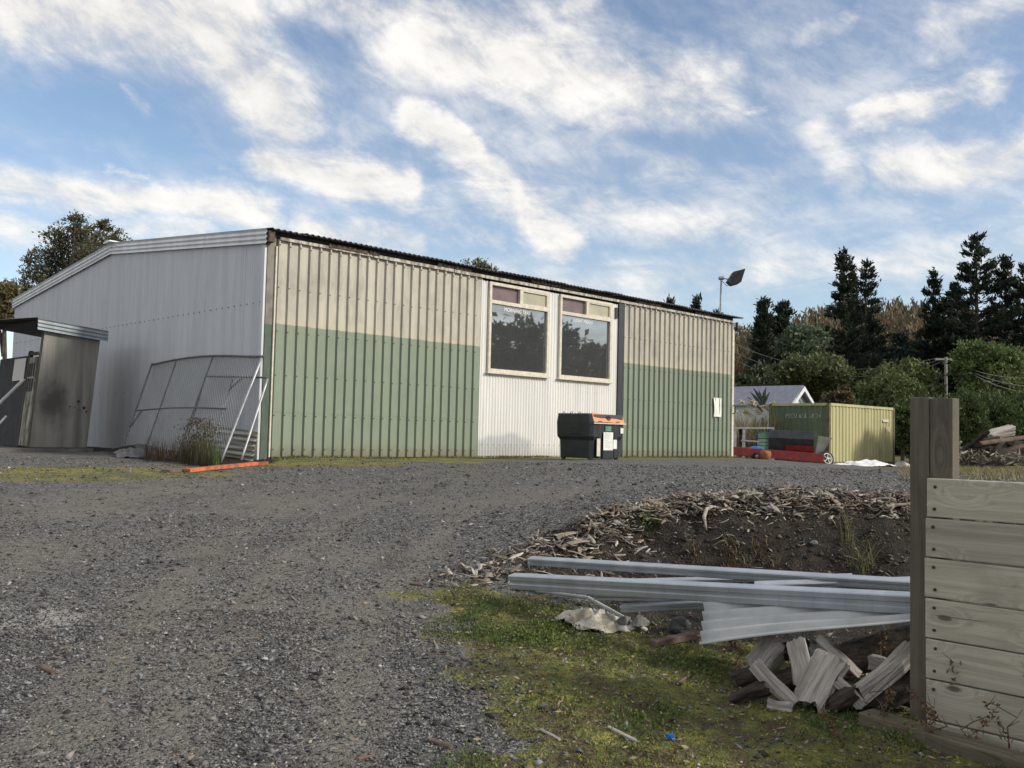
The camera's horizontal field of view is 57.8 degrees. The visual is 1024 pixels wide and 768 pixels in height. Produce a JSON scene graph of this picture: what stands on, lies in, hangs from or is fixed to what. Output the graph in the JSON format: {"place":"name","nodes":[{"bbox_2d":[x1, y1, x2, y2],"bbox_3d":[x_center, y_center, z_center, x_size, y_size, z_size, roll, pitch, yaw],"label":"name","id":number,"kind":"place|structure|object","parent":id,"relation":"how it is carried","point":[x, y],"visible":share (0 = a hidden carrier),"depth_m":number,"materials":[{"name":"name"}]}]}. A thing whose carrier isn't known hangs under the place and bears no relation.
{"place":"outdoors","nodes":[
{"label":"outdoors","id":0,"kind":"place"},
{"bbox_2d":[0,402,1023,767],"bbox_3d":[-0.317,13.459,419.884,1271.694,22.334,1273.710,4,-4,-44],"label":"ground","id":1,"kind":"structure","parent":0,"point":[510,498],"depth_m":6.79,"materials":[{"name":"gravel"}]},
{"bbox_2d":[0,279,24,358],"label":"tree","id":2,"kind":"object","parent":1,"relation":"on","point":[9,291],"visible":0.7,"depth_m":33.80,"materials":[{"name":"green plant"}]},
{"bbox_2d":[0,317,108,451],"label":"lean to","id":3,"kind":"object","parent":1,"relation":"on","point":[46,405],"visible":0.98,"depth_m":20.31,"materials":[{"name":"grey metal"}]},
{"bbox_2d":[12,358,27,380],"bbox_3d":[-11.009,-0.319,20.741,0.067,0.500,0.800,4,-4,-44],"label":"window","id":4,"kind":"structure","parent":3,"relation":"in","point":[19,371],"depth_m":20.70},
{"bbox_2d":[18,357,38,445],"bbox_3d":[-10.476,0.370,20.094,0.193,1.920,0.480,4,-4,-44],"label":"plank","id":5,"kind":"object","parent":3,"relation":"in","point":[33,363],"depth_m":20.02,"materials":[{"name":"white paint"}]},
{"bbox_2d":[8,209,131,292],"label":"gum tree","id":6,"kind":"object","parent":1,"relation":"on","point":[86,244],"visible":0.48,"depth_m":46.57,"materials":[{"name":"green plant"}]},
{"bbox_2d":[113,447,150,457],"bbox_3d":[-7.555,1.367,18.535,0.748,0.217,0.750,4,-4,-44],"label":"cloth heap","id":7,"kind":"object","parent":1,"relation":"on","point":[131,452],"visible":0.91,"depth_m":18.37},
{"bbox_2d":[140,435,185,462],"bbox_3d":[-6.735,1.207,17.983,0.559,0.562,2.246,4,-4,-44],"label":"dry bush","id":8,"kind":"object","parent":1,"relation":"on","point":[176,454],"visible":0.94,"depth_m":17.79,"materials":[{"name":"brown plant"}]},
{"bbox_2d":[122,355,264,463],"bbox_3d":[-6.718,0.450,18.896,1.018,2.169,5.429,4,-4,-44],"label":"chain link panel","id":9,"kind":"object","parent":1,"relation":"on","point":[198,396],"visible":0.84,"depth_m":18.81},
{"bbox_2d":[176,429,217,465],"bbox_3d":[-5.825,1.121,17.112,0.704,0.756,1.994,4,-4,-44],"label":"dry bush","id":10,"kind":"object","parent":1,"relation":"on","point":[195,457],"visible":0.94,"depth_m":16.81,"materials":[{"name":"brown plant"}]},
{"bbox_2d":[173,417,224,449],"bbox_3d":[-5.805,0.922,17.115,0.850,0.641,0.925,4,-4,-44],"label":"dry bush","id":11,"kind":"object","parent":1,"relation":"on","point":[196,424],"visible":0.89,"depth_m":17.05,"materials":[{"name":"brown plant"}]},
{"bbox_2d":[199,436,224,465],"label":"green weeds","id":12,"kind":"object","parent":1,"relation":"on","point":[215,459],"visible":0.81,"depth_m":16.34,"materials":[{"name":"green plant"}]},
{"bbox_2d":[183,462,258,471],"bbox_3d":[-4.985,1.430,16.019,0.140,0.131,1.876,0,-3,20],"label":"orange plank","id":13,"kind":"object","parent":1,"relation":"on","point":[215,467],"visible":1,"depth_m":15.89,"materials":[{"name":"paint"}]},
{"bbox_2d":[185,374,269,459],"bbox_3d":[-5.497,0.591,17.654,0.727,1.672,2.867,4,-4,-44],"label":"gate frame","id":14,"kind":"object","parent":1,"relation":"on","point":[256,413],"visible":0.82,"depth_m":17.17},
{"bbox_2d":[198,425,257,460],"bbox_3d":[-5.615,1.195,18.237,0.124,0.761,2.194,4,-4,-45],"label":"corrugated offcut","id":15,"kind":"object","parent":1,"relation":"on","point":[237,443],"visible":0.48,"depth_m":17.95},
{"bbox_2d":[12,227,742,459],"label":"steel shed","id":16,"kind":"structure","parent":1,"relation":"on","point":[367,350],"depth_m":21.21,"materials":[{"name":"white metal"}]},
{"bbox_2d":[485,281,549,377],"bbox_3d":[0.174,-1.282,22.568,2.120,2.175,0.135,4,-4,-44],"label":"window","id":17,"kind":"structure","parent":16,"relation":"in","point":[518,318],"depth_m":22.55,"materials":[{"name":"glass"}]},
{"bbox_2d":[556,294,612,383],"bbox_3d":[1.928,-1.148,24.280,2.120,2.175,0.135,4,-4,-44],"label":"window","id":18,"kind":"structure","parent":16,"relation":"in","point":[584,325],"depth_m":24.27,"materials":[{"name":"glass"}]},
{"bbox_2d":[718,269,744,312],"bbox_3d":[6.912,-2.869,29.319,0.786,1.497,0.540,1,-3,0],"label":"floodlight","id":19,"kind":"object","parent":16,"relation":"on","point":[735,278],"visible":0.97,"depth_m":29.19,"materials":[{"name":"grey metal"}]},
{"bbox_2d":[460,257,498,270],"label":"round tree","id":20,"kind":"object","parent":1,"relation":"on","point":[480,263],"visible":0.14,"depth_m":57.74,"materials":[{"name":"green plant"}]},
{"bbox_2d":[272,454,749,459],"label":"base weeds","id":21,"kind":"object","parent":1,"relation":"on","point":[464,457],"visible":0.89,"depth_m":20.95,"materials":[{"name":"green plant"}]},
{"bbox_2d":[35,590,989,767],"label":"leaf litter","id":22,"kind":"object","parent":1,"relation":"on","point":[605,727],"visible":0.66,"depth_m":4.89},
{"bbox_2d":[557,411,625,459],"bbox_3d":[1.734,1.141,20.523,1.150,1.057,1.120,4,-4,-44],"label":"waste bin","id":23,"kind":"object","parent":1,"relation":"on","point":[590,436],"visible":0.98,"depth_m":20.11,"materials":[{"name":"plastic"}]},
{"bbox_2d":[552,607,635,633],"bbox_3d":[0.555,1.608,6.380,0.561,0.130,0.428,2,-3,-8],"label":"crumpled sheet","id":24,"kind":"object","parent":1,"relation":"on","point":[598,619],"visible":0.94,"depth_m":6.30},
{"bbox_2d":[535,591,647,631],"bbox_3d":[0.544,1.595,6.613,0.025,0.162,1.064,4,-4,-43],"label":"thin pole","id":25,"kind":"object","parent":24,"relation":"on","point":[609,609],"visible":0.84,"depth_m":6.60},
{"bbox_2d":[617,616,631,625],"bbox_3d":[0.764,1.629,6.323,0.094,0.090,0.122,0,-3,19],"label":"rock","id":26,"kind":"object","parent":1,"relation":"on","point":[623,621],"visible":0.72,"depth_m":6.29,"materials":[{"name":"stone"}]},
{"bbox_2d":[619,600,703,612],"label":"steel beam","id":27,"kind":"structure","parent":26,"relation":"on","point":[659,606],"depth_m":6.14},
{"bbox_2d":[593,595,681,600],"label":"steel beam","id":28,"kind":"structure","parent":27,"relation":"on","point":[608,597],"depth_m":6.34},
{"bbox_2d":[632,615,649,629],"bbox_3d":[0.874,1.623,6.299,0.124,0.103,0.136,1,-3,5],"label":"rock","id":29,"kind":"object","parent":1,"relation":"on","point":[639,622],"visible":0.94,"depth_m":6.26,"materials":[{"name":"stone"}]},
{"bbox_2d":[649,631,696,647],"bbox_3d":[1.054,1.666,6.050,0.350,0.061,0.070,3,-4,-31],"label":"timber offcut","id":30,"kind":"object","parent":1,"relation":"on","point":[676,638],"visible":1,"depth_m":6.02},
{"bbox_2d":[668,616,691,632],"bbox_3d":[1.145,1.645,6.322,0.179,0.132,0.137,4,-4,-44],"label":"rock","id":31,"kind":"object","parent":1,"relation":"on","point":[679,624],"visible":0.88,"depth_m":6.27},
{"bbox_2d":[423,580,951,755],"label":"ground weeds","id":32,"kind":"object","parent":1,"relation":"on","point":[545,632],"visible":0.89,"depth_m":5.49,"materials":[{"name":"green plant"}]},
{"bbox_2d":[384,582,994,767],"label":"moss","id":33,"kind":"object","parent":1,"relation":"on","point":[681,730],"visible":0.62,"depth_m":4.76,"materials":[{"name":"green plant"}]},
{"bbox_2d":[689,292,705,310],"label":"pine tree","id":34,"kind":"object","parent":1,"relation":"on","point":[696,302],"visible":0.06,"depth_m":70.30,"materials":[{"name":"green plant"}]},
{"bbox_2d":[393,484,1014,595],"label":"bark mulch","id":35,"kind":"object","parent":1,"relation":"on","point":[744,493],"visible":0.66,"depth_m":8.74,"materials":[{"name":"wood"}]},
{"bbox_2d":[527,556,909,590],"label":"steel beam","id":36,"kind":"structure","parent":1,"relation":"on","point":[876,582],"depth_m":6.32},
{"bbox_2d":[754,576,909,588],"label":"steel beam","id":37,"kind":"structure","parent":36,"relation":"attached to","point":[816,583],"depth_m":5.86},
{"bbox_2d":[635,573,851,582],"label":"steel beam","id":38,"kind":"structure","parent":1,"relation":"on","point":[701,579],"depth_m":6.78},
{"bbox_2d":[730,666,757,686],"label":"firewood","id":39,"kind":"object","parent":1,"relation":"on","point":[743,677],"visible":0.68,"depth_m":5.10,"materials":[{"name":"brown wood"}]},
{"bbox_2d":[729,681,771,703],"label":"firewood","id":40,"kind":"object","parent":1,"relation":"on","point":[755,691],"visible":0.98,"depth_m":4.88,"materials":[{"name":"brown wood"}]},
{"bbox_2d":[508,573,996,613],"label":"steel beam","id":41,"kind":"structure","parent":1,"relation":"on","point":[879,601],"depth_m":5.69,"materials":[{"name":"metal"}]},
{"bbox_2d":[699,601,909,644],"bbox_3d":[1.727,1.338,5.246,1.442,0.369,0.486,0,-3,27],"label":"corrugated sheet","id":42,"kind":"object","parent":41,"relation":"attached to","point":[721,622],"visible":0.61,"depth_m":5.33,"materials":[{"name":"metal"}]},
{"bbox_2d":[733,427,773,459],"bbox_3d":[9.355,2.353,36.428,1.728,1.347,0.620,1,-3,0],"label":"work bench","id":43,"kind":"object","parent":1,"relation":"on","point":[742,432],"visible":0.48,"depth_m":36.15,"materials":[{"name":"black metal"}]},
{"bbox_2d":[734,359,782,386],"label":"shrub","id":44,"kind":"object","parent":1,"relation":"on","point":[752,378],"visible":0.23,"depth_m":57.41,"materials":[{"name":"green plant"}]},
{"bbox_2d":[748,388,769,429],"bbox_3d":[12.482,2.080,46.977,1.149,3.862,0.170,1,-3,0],"label":"cabbage plant","id":45,"kind":"object","parent":1,"relation":"on","point":[759,397],"visible":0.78,"depth_m":46.99,"materials":[{"name":"green plant"}]},
{"bbox_2d":[746,295,776,377],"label":"cypress tree","id":46,"kind":"object","parent":1,"relation":"on","point":[762,342],"visible":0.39,"depth_m":74.02,"materials":[{"name":"green plant"}]},
{"bbox_2d":[745,635,785,672],"bbox_3d":[1.460,1.553,5.301,0.162,0.273,0.171,17,24,-52],"label":"firewood","id":47,"kind":"object","parent":1,"relation":"on","point":[769,651],"visible":0.79,"depth_m":5.25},
{"bbox_2d":[531,498,1010,595],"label":"soil clods","id":48,"kind":"object","parent":1,"relation":"on","point":[759,559],"visible":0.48,"depth_m":8.40,"materials":[{"name":"soil"}]},
{"bbox_2d":[749,657,797,705],"bbox_3d":[1.382,1.585,4.905,0.093,0.301,0.068,-39,-15,-14],"label":"firewood","id":49,"kind":"object","parent":1,"relation":"on","point":[761,671],"visible":0.93,"depth_m":4.89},
{"bbox_2d":[733,447,827,463],"bbox_3d":[9.603,2.564,33.093,3.484,0.580,1.158,1,-3,11],"label":"flat trailer","id":50,"kind":"object","parent":1,"relation":"on","point":[753,453],"visible":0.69,"depth_m":32.62,"materials":[{"name":"red paint"}]},
{"bbox_2d":[768,430,831,452],"bbox_3d":[10.256,2.073,33.066,2.169,0.824,0.999,1,-3,15],"label":"loader bucket","id":51,"kind":"object","parent":50,"relation":"on","point":[793,441],"visible":0.95,"depth_m":32.68,"materials":[{"name":"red metal"}]},
{"bbox_2d":[767,698,793,711],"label":"firewood","id":52,"kind":"object","parent":1,"relation":"on","point":[784,706],"visible":0.77,"depth_m":4.82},
{"bbox_2d":[765,299,797,366],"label":"cypress tree","id":53,"kind":"object","parent":1,"relation":"on","point":[784,310],"visible":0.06,"depth_m":76.05,"materials":[{"name":"green plant"}]},
{"bbox_2d":[773,667,795,690],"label":"firewood","id":54,"kind":"object","parent":1,"relation":"on","point":[784,676],"visible":0.23,"depth_m":5.09,"materials":[{"name":"brown plant"}]},
{"bbox_2d":[770,320,833,364],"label":"shrub","id":55,"kind":"object","parent":1,"relation":"on","point":[801,338],"visible":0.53,"depth_m":65.41,"materials":[{"name":"green plant"}]},
{"bbox_2d":[769,349,862,402],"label":"shrub","id":56,"kind":"object","parent":1,"relation":"on","point":[816,375],"visible":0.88,"depth_m":58.35,"materials":[{"name":"green plant"}]},
{"bbox_2d":[808,641,825,656],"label":"firewood","id":57,"kind":"object","parent":1,"relation":"on","point":[813,646],"visible":0.2,"depth_m":5.17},
{"bbox_2d":[813,634,862,678],"bbox_3d":[1.787,1.494,5.088,0.309,0.056,0.057,43,-14,14],"label":"firewood","id":58,"kind":"object","parent":57,"relation":"on","point":[821,640],"visible":0.73,"depth_m":5.07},
{"bbox_2d":[794,646,850,713],"bbox_3d":[1.632,1.562,4.904,0.199,0.349,0.104,27,-19,32],"label":"firewood","id":59,"kind":"object","parent":1,"relation":"on","point":[822,670],"visible":0.94,"depth_m":4.87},
{"bbox_2d":[786,636,809,685],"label":"firewood","id":60,"kind":"object","parent":59,"relation":"on","point":[798,654],"visible":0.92,"depth_m":4.97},
{"bbox_2d":[769,403,894,464],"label":"shipping container","id":61,"kind":"object","parent":1,"relation":"on","point":[858,432],"visible":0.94,"depth_m":40.10,"materials":[{"name":"metal"}]},
{"bbox_2d":[817,705,853,747],"bbox_3d":[1.514,1.608,4.340,0.172,0.192,0.086,-1,-4,36],"label":"dead weed","id":62,"kind":"object","parent":1,"relation":"on","point":[824,715],"visible":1,"depth_m":4.35,"materials":[{"name":"brown plant"}]},
{"bbox_2d":[819,384,856,404],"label":"shrub","id":63,"kind":"object","parent":1,"relation":"on","point":[842,394],"visible":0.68,"depth_m":54.45,"materials":[{"name":"green plant"}]},
{"bbox_2d":[827,506,855,547],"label":"grass tuft","id":64,"kind":"object","parent":1,"relation":"on","point":[846,534],"visible":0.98,"depth_m":8.39,"materials":[{"name":"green plant"}]},
{"bbox_2d":[824,682,859,713],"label":"firewood","id":65,"kind":"object","parent":1,"relation":"on","point":[842,699],"visible":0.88,"depth_m":4.78,"materials":[{"name":"brown wood"}]},
{"bbox_2d":[833,675,868,709],"bbox_3d":[1.750,1.597,4.803,0.196,0.084,0.061,42,-15,24],"label":"firewood","id":66,"kind":"object","parent":65,"relation":"on","point":[840,683],"visible":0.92,"depth_m":4.79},
{"bbox_2d":[853,641,909,702],"bbox_3d":[1.949,1.494,4.825,0.135,0.420,0.107,43,-15,38],"label":"firewood","id":67,"kind":"object","parent":66,"relation":"on","point":[893,667],"visible":0.92,"depth_m":4.79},
{"bbox_2d":[818,246,884,404],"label":"pine tree","id":68,"kind":"object","parent":1,"relation":"on","point":[844,308],"visible":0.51,"depth_m":83.79,"materials":[{"name":"green plant"}]},
{"bbox_2d":[831,525,889,573],"bbox_3d":[3.096,1.460,8.104,0.601,0.442,0.598,2,-3,-6],"label":"grass tuft","id":69,"kind":"object","parent":1,"relation":"on","point":[867,553],"visible":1,"depth_m":8.13,"materials":[{"name":"green plant"}]},
{"bbox_2d":[830,332,897,397],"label":"understorey tree","id":70,"kind":"object","parent":1,"relation":"on","point":[871,342],"visible":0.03,"depth_m":86.10,"materials":[{"name":"green plant"}]},
{"bbox_2d":[845,459,896,466],"bbox_3d":[14.649,3.249,38.167,2.518,0.318,1.093,3,-3,-28],"label":"white plastic sheet","id":71,"kind":"object","parent":1,"relation":"on","point":[865,462],"visible":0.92,"depth_m":37.90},
{"bbox_2d":[834,624,909,678],"bbox_3d":[2.092,1.539,5.330,0.607,0.202,0.203,-18,-5,6],"label":"firewood","id":72,"kind":"object","parent":1,"relation":"on","point":[857,652],"visible":0.42,"depth_m":5.27,"materials":[{"name":"wood"}]},
{"bbox_2d":[848,258,899,381],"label":"pine tree","id":73,"kind":"object","parent":1,"relation":"on","point":[871,325],"visible":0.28,"depth_m":86.32,"materials":[{"name":"green plant"}]},
{"bbox_2d":[867,654,885,669],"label":"firewood","id":74,"kind":"object","parent":1,"relation":"on","point":[875,661],"visible":0.36,"depth_m":5.08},
{"bbox_2d":[734,296,1021,402],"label":"hillside wood","id":75,"kind":"object","parent":1,"relation":"on","point":[899,316],"visible":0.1,"depth_m":156.06,"materials":[{"name":"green plant"}]},
{"bbox_2d":[868,683,896,716],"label":"dead weed","id":76,"kind":"object","parent":1,"relation":"on","point":[891,692],"visible":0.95,"depth_m":4.58,"materials":[{"name":"brown plant"}]},
{"bbox_2d":[859,669,909,711],"bbox_3d":[1.994,1.619,4.869,0.388,0.144,0.152,-29,-8,8],"label":"firewood","id":77,"kind":"object","parent":1,"relation":"on","point":[898,687],"visible":0.34,"depth_m":4.81,"materials":[{"name":"brown wood"}]},
{"bbox_2d":[852,367,932,433],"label":"shrub","id":78,"kind":"object","parent":1,"relation":"on","point":[889,389],"visible":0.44,"depth_m":51.16,"materials":[{"name":"green plant"}]},
{"bbox_2d":[884,328,914,454],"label":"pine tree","id":79,"kind":"object","parent":1,"relation":"on","point":[898,337],"visible":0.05,"depth_m":91.81,"materials":[{"name":"green plant"}]},
{"bbox_2d":[856,355,951,460],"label":"shrub","id":80,"kind":"object","parent":1,"relation":"on","point":[920,373],"visible":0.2,"depth_m":57.39,"materials":[{"name":"green plant"}]},
{"bbox_2d":[892,393,921,463],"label":"shrub","id":81,"kind":"object","parent":1,"relation":"on","point":[902,421],"visible":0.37,"depth_m":45.66,"materials":[{"name":"green plant"}]},
{"bbox_2d":[885,331,943,382],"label":"understorey tree","id":82,"kind":"object","parent":1,"relation":"on","point":[899,353],"visible":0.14,"depth_m":88.35,"materials":[{"name":"green plant"}]},
{"bbox_2d":[906,679,937,723],"bbox_3d":[2.014,1.592,4.526,0.103,0.260,0.216,2,-3,-13],"label":"dead weed","id":83,"kind":"object","parent":1,"relation":"on","point":[917,698],"visible":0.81,"depth_m":4.55,"materials":[{"name":"brown plant"}]},
{"bbox_2d":[918,693,947,733],"bbox_3d":[1.992,1.591,4.372,0.133,0.249,0.117,4,-4,-44],"label":"dead weed","id":84,"kind":"object","parent":1,"relation":"on","point":[930,711],"visible":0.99,"depth_m":4.36,"materials":[{"name":"brown plant"}]},
{"bbox_2d":[910,267,958,397],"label":"pine tree","id":85,"kind":"object","parent":1,"relation":"on","point":[931,331],"visible":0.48,"depth_m":85.99,"materials":[{"name":"green plant"}]},
{"bbox_2d":[858,708,1023,767],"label":"timber sleeper","id":86,"kind":"object","parent":1,"relation":"on","point":[944,741],"visible":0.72,"depth_m":4.30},
{"bbox_2d":[935,357,951,397],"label":"utility pole","id":87,"kind":"object","parent":1,"relation":"on","point":[945,359],"visible":0.4,"depth_m":60.11,"materials":[{"name":"wood"}]},
{"bbox_2d":[940,280,974,356],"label":"pine tree","id":88,"kind":"object","parent":1,"relation":"on","point":[956,284],"visible":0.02,"depth_m":92.53,"materials":[{"name":"green plant"}]},
{"bbox_2d":[899,463,1023,480],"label":"dry grass","id":89,"kind":"structure","parent":1,"relation":"on","point":[985,470],"depth_m":16.69,"materials":[{"name":"beige plant"}]},
{"bbox_2d":[910,397,1023,752],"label":"board wall","id":90,"kind":"structure","parent":1,"relation":"on","point":[984,643],"depth_m":4.54,"materials":[{"name":"grey"}]},
{"bbox_2d":[947,386,994,446],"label":"hedge bush","id":91,"kind":"object","parent":1,"relation":"on","point":[974,416],"visible":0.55,"depth_m":40.17,"materials":[{"name":"green plant"}]},
{"bbox_2d":[927,231,1023,384],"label":"pine tree","id":92,"kind":"object","parent":1,"relation":"on","point":[959,326],"visible":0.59,"depth_m":82.00,"materials":[{"name":"green plant"}]},
{"bbox_2d":[955,707,996,738],"bbox_3d":[2.176,1.615,4.339,0.136,0.232,0.149,4,-4,-44],"label":"dead weed","id":93,"kind":"object","parent":1,"relation":"on","point":[985,724],"visible":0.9,"depth_m":4.35,"materials":[{"name":"brown plant"}]},
{"bbox_2d":[942,336,1023,409],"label":"shrub","id":94,"kind":"object","parent":1,"relation":"on","point":[1006,362],"visible":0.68,"depth_m":55.04,"materials":[{"name":"green plant"}]},
{"bbox_2d":[959,440,1023,468],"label":"soil heap","id":95,"kind":"object","parent":1,"relation":"on","point":[1000,446],"visible":0.46,"depth_m":25.09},
{"bbox_2d":[960,430,990,451],"bbox_3d":[12.621,1.568,25.267,0.931,0.124,0.179,-46,-27,25],"label":"pile log","id":96,"kind":"object","parent":95,"relation":"on","point":[977,439],"visible":0.91,"depth_m":25.19,"materials":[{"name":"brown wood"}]},
{"bbox_3d":[13.542,1.678,25.354,1.287,0.141,0.230,-8,-5,11],"label":"pile log","id":97,"kind":"object","parent":95,"relation":"on","visible":0},
{"bbox_2d":[976,435,1023,446],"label":"pile log","id":98,"kind":"object","parent":97,"relation":"on","point":[991,442],"visible":0.97,"depth_m":25.25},
{"bbox_2d":[987,424,1015,437],"bbox_3d":[13.666,1.338,25.842,1.015,0.393,0.185,-17,-20,-21],"label":"pile log","id":99,"kind":"object","parent":98,"relation":"on","point":[1008,430],"visible":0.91,"depth_m":25.84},
{"bbox_2d":[959,446,1023,466],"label":"brush debris","id":100,"kind":"object","parent":1,"relation":"on","point":[997,459],"visible":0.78,"depth_m":24.72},
{"bbox_2d":[979,386,1023,465],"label":"hedge bush","id":101,"kind":"object","parent":1,"relation":"on","point":[1006,414],"visible":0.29,"depth_m":41.09,"materials":[{"name":"green plant"}]},
{"bbox_2d":[979,253,1023,402],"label":"pine tree","id":102,"kind":"object","parent":1,"relation":"on","point":[1006,263],"visible":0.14,"depth_m":84.18,"materials":[{"name":"green plant"}]},
{"bbox_2d":[982,695,1022,748],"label":"dead weed","id":103,"kind":"object","parent":1,"relation":"on","point":[999,724],"visible":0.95,"depth_m":4.27,"materials":[{"name":"brown plant"}]},
{"bbox_2d":[998,262,1023,393],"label":"pine tree","id":104,"kind":"object","parent":1,"relation":"on","point":[1017,284],"visible":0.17,"depth_m":80.63,"materials":[{"name":"green plant"}]},
{"bbox_2d":[1006,388,1023,466],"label":"hedge bush","id":105,"kind":"object","parent":1,"relation":"on","point":[1019,396],"visible":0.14,"depth_m":42.12,"materials":[{"name":"green plant"}]},
{"bbox_2d":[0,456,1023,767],"bbox_3d":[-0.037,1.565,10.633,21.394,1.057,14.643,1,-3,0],"label":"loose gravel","id":106,"kind":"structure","parent":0,"point":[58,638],"depth_m":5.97,"materials":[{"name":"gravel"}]},
{"bbox_2d":[0,0,1023,358],"label":"sky","id":107,"kind":"structure","parent":0,"point":[655,150],"materials":[{"name":"blue"}]},
{"bbox_2d":[393,589,1019,767],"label":"grass","id":108,"kind":"structure","parent":0,"point":[711,657],"depth_m":5.57,"materials":[{"name":"green plant"}]},
{"bbox_2d":[734,399,797,460],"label":"pampas grass","id":109,"kind":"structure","parent":0,"point":[753,423],"depth_m":40.65,"materials":[{"name":"beige plant"}]},
{"bbox_2d":[734,385,813,431],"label":"house","id":110,"kind":"structure","parent":0,"point":[791,394],"depth_m":50.48,"materials":[{"name":"grey"}]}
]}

